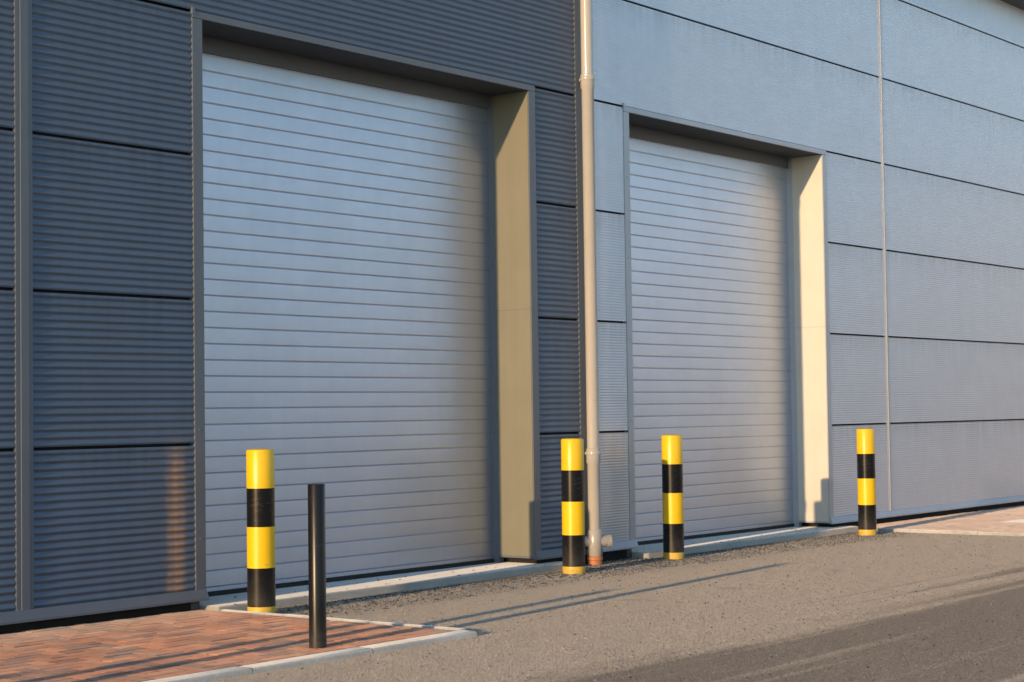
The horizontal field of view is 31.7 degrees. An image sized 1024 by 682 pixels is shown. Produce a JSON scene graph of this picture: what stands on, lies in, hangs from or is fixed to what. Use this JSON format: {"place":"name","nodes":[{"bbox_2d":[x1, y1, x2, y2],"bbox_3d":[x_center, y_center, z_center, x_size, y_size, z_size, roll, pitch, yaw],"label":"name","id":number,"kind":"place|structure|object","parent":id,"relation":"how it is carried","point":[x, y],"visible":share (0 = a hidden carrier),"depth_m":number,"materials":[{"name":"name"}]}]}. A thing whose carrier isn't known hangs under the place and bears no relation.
{"place":"outdoors","nodes":[
{"label":"outdoors","id":0,"kind":"place"},
{"bbox_2d":[202,35,488,108],"bbox_3d":[-1.390,-2.136,14.260,0.045,0.130,3.857,-3,-3,38],"label":"door header","id":1,"kind":"object","parent":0,"point":[260,55],"depth_m":14.25},
{"bbox_2d":[202,53,492,591],"bbox_3d":[-1.371,-0.342,14.188,0.005,4.382,3.887,-3,-3,38],"label":"door leaf","id":2,"kind":"object","parent":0,"point":[346,304],"visible":0.73,"depth_m":14.25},
{"bbox_2d":[208,559,493,596],"bbox_3d":[-1.344,1.861,14.110,0.042,0.037,3.857,-3,-3,38],"label":"door bottom bar","id":3,"kind":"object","parent":2,"relation":"attached to","point":[333,579],"depth_m":14.33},
{"bbox_2d":[487,95,503,562],"bbox_3d":[-1.335,-0.301,14.215,0.119,4.362,3.857,-3,-3,38],"label":"shutter guide rail","id":4,"kind":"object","parent":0,"point":[497,558],"depth_m":15.66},
{"bbox_2d":[209,531,1023,681],"bbox_3d":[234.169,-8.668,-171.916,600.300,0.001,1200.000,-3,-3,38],"label":"asphalt yard","id":5,"kind":"structure","parent":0,"point":[808,652],"depth_m":11.59,"materials":[{"name":"grey asphalt"}]},
{"bbox_2d":[0,0,190,633],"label":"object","id":6,"kind":"object","parent":5,"relation":"on","point":[75,620],"visible":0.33,"depth_m":11.77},
{"bbox_2d":[0,0,15,611],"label":"cladding","id":7,"kind":"object","parent":6,"relation":"attached to","point":[7,395],"visible":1,"depth_m":11.19,"materials":[{"name":"grey metal"}]},
{"bbox_2d":[32,0,195,607],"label":"cladding","id":8,"kind":"object","parent":6,"relation":"attached to","point":[113,523],"visible":1,"depth_m":11.84,"materials":[{"name":"grey metal"}]},
{"bbox_2d":[12,0,587,610],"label":"dark vertical trims","id":9,"kind":"object","parent":6,"relation":"attached to","point":[24,318],"visible":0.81,"depth_m":11.30,"materials":[{"name":"grey metal"}]},
{"bbox_2d":[1000,0,1023,9],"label":"roof edge","id":10,"kind":"object","parent":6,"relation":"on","point":[1019,4],"depth_m":23.89,"materials":[{"name":"grey metal"}]},
{"bbox_2d":[191,601,199,609],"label":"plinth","id":11,"kind":"structure","parent":5,"relation":"on","point":[195,605],"depth_m":12.37,"materials":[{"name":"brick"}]},
{"bbox_2d":[0,589,208,624],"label":"wall base trim","id":12,"kind":"structure","parent":11,"relation":"on","point":[67,610],"depth_m":11.65,"materials":[{"name":"grey metal"}]},
{"bbox_2d":[5,619,404,678],"bbox_3d":[-5.553,1.691,6.175,2.315,0.076,13.965,-3,-3,38],"label":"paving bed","id":13,"kind":"object","parent":5,"relation":"on","point":[197,640],"visible":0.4,"depth_m":10.64,"materials":[{"name":"sand"}]},
{"bbox_2d":[0,610,453,681],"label":"paving","id":14,"kind":"structure","parent":13,"relation":"on","point":[63,655],"depth_m":10.48,"materials":[{"name":"red brick"}]},
{"bbox_2d":[308,483,326,648],"bbox_3d":[-1.112,1.281,10.278,0.100,0.931,0.100,-3,-3,38],"label":"steel bollard","id":15,"kind":"object","parent":14,"relation":"on","point":[317,567],"visible":1,"depth_m":10.24,"materials":[{"name":"black metal"}]},
{"bbox_2d":[246,449,275,612],"bbox_3d":[-1.714,1.301,12.287,0.191,1.130,0.191,1,-3,-35],"label":"bollard","id":16,"kind":"object","parent":5,"relation":"on","point":[260,499],"visible":0.91,"depth_m":12.21,"materials":[{"name":"yellow metal"}]},
{"bbox_2d":[143,630,476,681],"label":"kerb","id":17,"kind":"structure","parent":5,"relation":"on","point":[220,674],"depth_m":9.87,"materials":[{"name":"grey concrete"}]},
{"bbox_2d":[221,609,465,630],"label":"kerb","id":18,"kind":"structure","parent":5,"relation":"on","point":[358,621],"depth_m":11.54,"materials":[{"name":"grey concrete"}]},
{"bbox_2d":[200,561,561,610],"bbox_3d":[-0.978,1.951,14.127,0.630,0.155,4.135,-3,-3,38],"label":"threshold","id":19,"kind":"object","parent":5,"relation":"on","point":[287,596],"visible":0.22,"depth_m":13.96,"materials":[{"name":"concrete"}]},
{"bbox_2d":[187,6,540,589],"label":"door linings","id":20,"kind":"object","parent":19,"relation":"on","point":[196,154],"depth_m":12.52,"materials":[{"name":"grey metal"}]},
{"bbox_2d":[202,20,526,95],"bbox_3d":[-1.169,-2.191,14.139,0.366,0.004,3.735,-3,-3,38],"label":"door soffit","id":21,"kind":"structure","parent":20,"relation":"attached to","point":[254,38],"depth_m":14.00,"materials":[{"name":"grey metal"}]},
{"bbox_2d":[194,104,538,539],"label":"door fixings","id":22,"kind":"object","parent":20,"relation":"attached to","point":[496,310],"depth_m":15.44,"materials":[{"name":"grey metal"}]},
{"bbox_2d":[493,91,533,555],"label":"door reveals","id":23,"kind":"object","parent":20,"relation":"attached to","point":[513,344],"depth_m":15.53,"materials":[{"name":"beige paint"}]},
{"bbox_2d":[504,86,626,563],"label":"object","id":24,"kind":"object","parent":5,"relation":"on","point":[613,555],"visible":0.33,"depth_m":15.95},
{"bbox_2d":[534,88,580,549],"bbox_3d":[0.393,-0.189,15.737,0.042,3.990,0.613,-3,-3,38],"label":"cladding","id":25,"kind":"object","parent":24,"relation":"attached to","point":[557,277],"visible":0.88,"depth_m":15.71,"materials":[{"name":"grey metal"}]},
{"bbox_2d":[580,0,601,556],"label":"downpipe","id":26,"kind":"object","parent":24,"relation":"attached to","point":[594,530],"visible":1,"depth_m":15.94,"materials":[{"name":"grey plastic"}]},
{"bbox_2d":[579,76,600,454],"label":"pipe clips","id":27,"kind":"object","parent":26,"relation":"attached to","point":[590,452],"visible":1,"depth_m":15.96,"materials":[{"name":"grey plastic"}]},
{"bbox_2d":[585,534,611,547],"bbox_3d":[0.730,1.769,15.890,0.302,0.116,0.116,0,-2,-14],"label":"pipe fitting","id":28,"kind":"object","parent":26,"relation":"attached to","point":[606,540],"visible":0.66,"depth_m":15.87,"materials":[{"name":"grey plastic"}]},
{"bbox_2d":[594,101,629,541],"bbox_3d":[0.889,-0.171,16.381,0.032,3.990,0.493,-3,-3,38],"label":"cladding","id":29,"kind":"object","parent":24,"relation":"attached to","point":[612,337],"visible":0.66,"depth_m":16.38,"materials":[{"name":"grey metal"}]},
{"bbox_2d":[561,438,584,573],"bbox_3d":[0.512,1.381,15.107,0.191,1.130,0.191,-1,-3,17],"label":"bollard","id":30,"kind":"object","parent":5,"relation":"on","point":[573,510],"visible":1,"depth_m":15.03,"materials":[{"name":"yellow metal"}]},
{"bbox_2d":[587,556,602,564],"bbox_3d":[0.732,1.961,15.882,0.140,0.125,0.140,-3,-3,38],"label":"drain collar","id":31,"kind":"object","parent":5,"relation":"on","point":[594,560],"visible":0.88,"depth_m":15.82,"materials":[{"name":"orange plastic"}]},
{"bbox_2d":[233,527,1022,681],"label":"loose grit","id":32,"kind":"object","parent":5,"relation":"on","point":[546,574],"visible":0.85,"depth_m":14.59,"materials":[{"name":"grey gravel"}]},
{"bbox_2d":[627,549,631,557],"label":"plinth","id":33,"kind":"structure","parent":5,"relation":"on","point":[629,553],"depth_m":16.53,"materials":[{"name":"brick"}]},
{"bbox_2d":[535,547,602,559],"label":"wall base trim","id":34,"kind":"structure","parent":33,"relation":"on","point":[548,554],"depth_m":15.46,"materials":[{"name":"grey metal"}]},
{"bbox_2d":[602,540,638,551],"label":"base trim","id":35,"kind":"structure","parent":33,"relation":"on","point":[623,545],"depth_m":16.34,"materials":[{"name":"grey metal"}]},
{"bbox_2d":[661,435,683,559],"bbox_3d":[1.468,1.420,16.440,0.191,1.130,0.191,0,-2,-25],"label":"bollard","id":36,"kind":"object","parent":5,"relation":"on","point":[672,497],"visible":1,"depth_m":16.36,"materials":[{"name":"yellow metal"}]},
{"bbox_2d":[632,526,857,557],"bbox_3d":[2.275,2.070,18.291,0.630,0.155,4.140,-3,-3,38],"label":"threshold","id":37,"kind":"object","parent":5,"relation":"on","point":[714,543],"visible":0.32,"depth_m":18.12,"materials":[{"name":"concrete"}]},
{"bbox_2d":[620,103,833,539],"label":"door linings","id":38,"kind":"object","parent":37,"relation":"on","point":[627,214],"depth_m":17.06,"materials":[{"name":"grey metal"}]},
{"bbox_2d":[629,137,792,541],"bbox_3d":[1.882,-0.223,18.352,0.005,4.382,3.892,-3,-3,38],"label":"door leaf","id":39,"kind":"object","parent":38,"relation":"in","point":[710,316],"visible":0.72,"depth_m":18.56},
{"bbox_2d":[637,524,793,544],"bbox_3d":[1.910,1.980,18.274,0.042,0.037,3.862,-3,-3,38],"label":"door bottom bar","id":40,"kind":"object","parent":39,"relation":"attached to","point":[719,533],"depth_m":18.61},
{"bbox_2d":[629,113,820,157],"bbox_3d":[2.080,-2.072,18.307,0.356,0.004,3.740,-3,-3,38],"label":"door soffit","id":41,"kind":"structure","parent":38,"relation":"attached to","point":[676,128],"depth_m":18.26,"materials":[{"name":"grey metal"}]},
{"bbox_2d":[626,176,831,502],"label":"door fixings","id":42,"kind":"object","parent":38,"relation":"attached to","point":[799,327],"depth_m":19.61,"materials":[{"name":"grey metal"}]},
{"bbox_2d":[786,157,801,526],"bbox_3d":[1.919,-0.182,18.379,0.119,4.362,3.862,-3,-3,38],"label":"shutter guide rail","id":43,"kind":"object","parent":38,"relation":"attached to","point":[796,523],"depth_m":19.83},
{"bbox_2d":[792,155,828,520],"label":"door reveals","id":44,"kind":"object","parent":38,"relation":"attached to","point":[810,342],"depth_m":19.70,"materials":[{"name":"beige paint"}]},
{"bbox_2d":[856,428,876,535],"bbox_3d":[3.768,1.494,19.140,0.191,1.130,0.191,1,-3,-40],"label":"bollard","id":45,"kind":"object","parent":5,"relation":"on","point":[866,483],"visible":1,"depth_m":19.06,"materials":[{"name":"yellow metal"}]},
{"bbox_2d":[802,0,1023,526],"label":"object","id":46,"kind":"object","parent":5,"relation":"on","point":[938,513],"visible":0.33,"depth_m":21.56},
{"bbox_2d":[150,0,857,156],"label":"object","id":47,"kind":"object","parent":46,"relation":"attached to","point":[605,101],"visible":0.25,"depth_m":17.47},
{"bbox_2d":[150,0,575,93],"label":"wall panel","id":48,"kind":"object","parent":47,"relation":"attached to","point":[530,42],"visible":1,"depth_m":14.69,"materials":[{"name":"grey metal"}]},
{"bbox_2d":[592,0,880,161],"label":"wall panel","id":49,"kind":"object","parent":47,"relation":"attached to","point":[647,59],"visible":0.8,"depth_m":18.56,"materials":[{"name":"metal"}]},
{"bbox_2d":[826,152,888,516],"bbox_3d":[3.869,-0.062,20.195,0.032,3.990,1.345,-3,-3,38],"label":"cladding","id":50,"kind":"object","parent":46,"relation":"attached to","point":[856,290],"visible":0.9,"depth_m":20.15,"materials":[{"name":"grey metal"}]},
{"bbox_2d":[881,0,1023,509],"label":"cladding","id":51,"kind":"object","parent":46,"relation":"attached to","point":[936,298],"visible":1,"depth_m":22.30,"materials":[{"name":"metal"}]},
{"bbox_2d":[878,0,891,509],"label":"vertical light trims","id":52,"kind":"object","parent":51,"relation":"attached to","point":[884,254],"visible":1,"depth_m":20.77,"materials":[{"name":"grey metal"}]},
{"bbox_2d":[877,528,1023,535],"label":"kerb","id":53,"kind":"structure","parent":5,"relation":"on","point":[947,532],"depth_m":19.12,"materials":[{"name":"grey concrete"}]},
{"bbox_3d":[12.881,2.481,31.848,0.270,0.307,30.855,-3,-3,38],"label":"plinth","id":54,"kind":"object","parent":5,"relation":"on","visible":0},
{"bbox_2d":[829,495,1023,523],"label":"wall base trim","id":55,"kind":"structure","parent":54,"relation":"on","point":[907,511],"depth_m":21.47,"materials":[{"name":"grey metal"}]},
{"bbox_2d":[629,124,787,167],"bbox_3d":[1.863,-2.017,18.424,0.045,0.130,3.862,-3,-3,38],"label":"door header","id":56,"kind":"object","parent":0,"point":[672,139],"depth_m":18.56},
{"bbox_2d":[877,505,1023,532],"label":"paving","id":57,"kind":"structure","parent":0,"point":[991,520],"depth_m":20.47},
{"bbox_2d":[1003,519,1023,522],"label":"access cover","id":58,"kind":"object","parent":57,"relation":"on","point":[1018,521],"visible":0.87,"depth_m":20.44,"materials":[{"name":"metal"}]}
]}

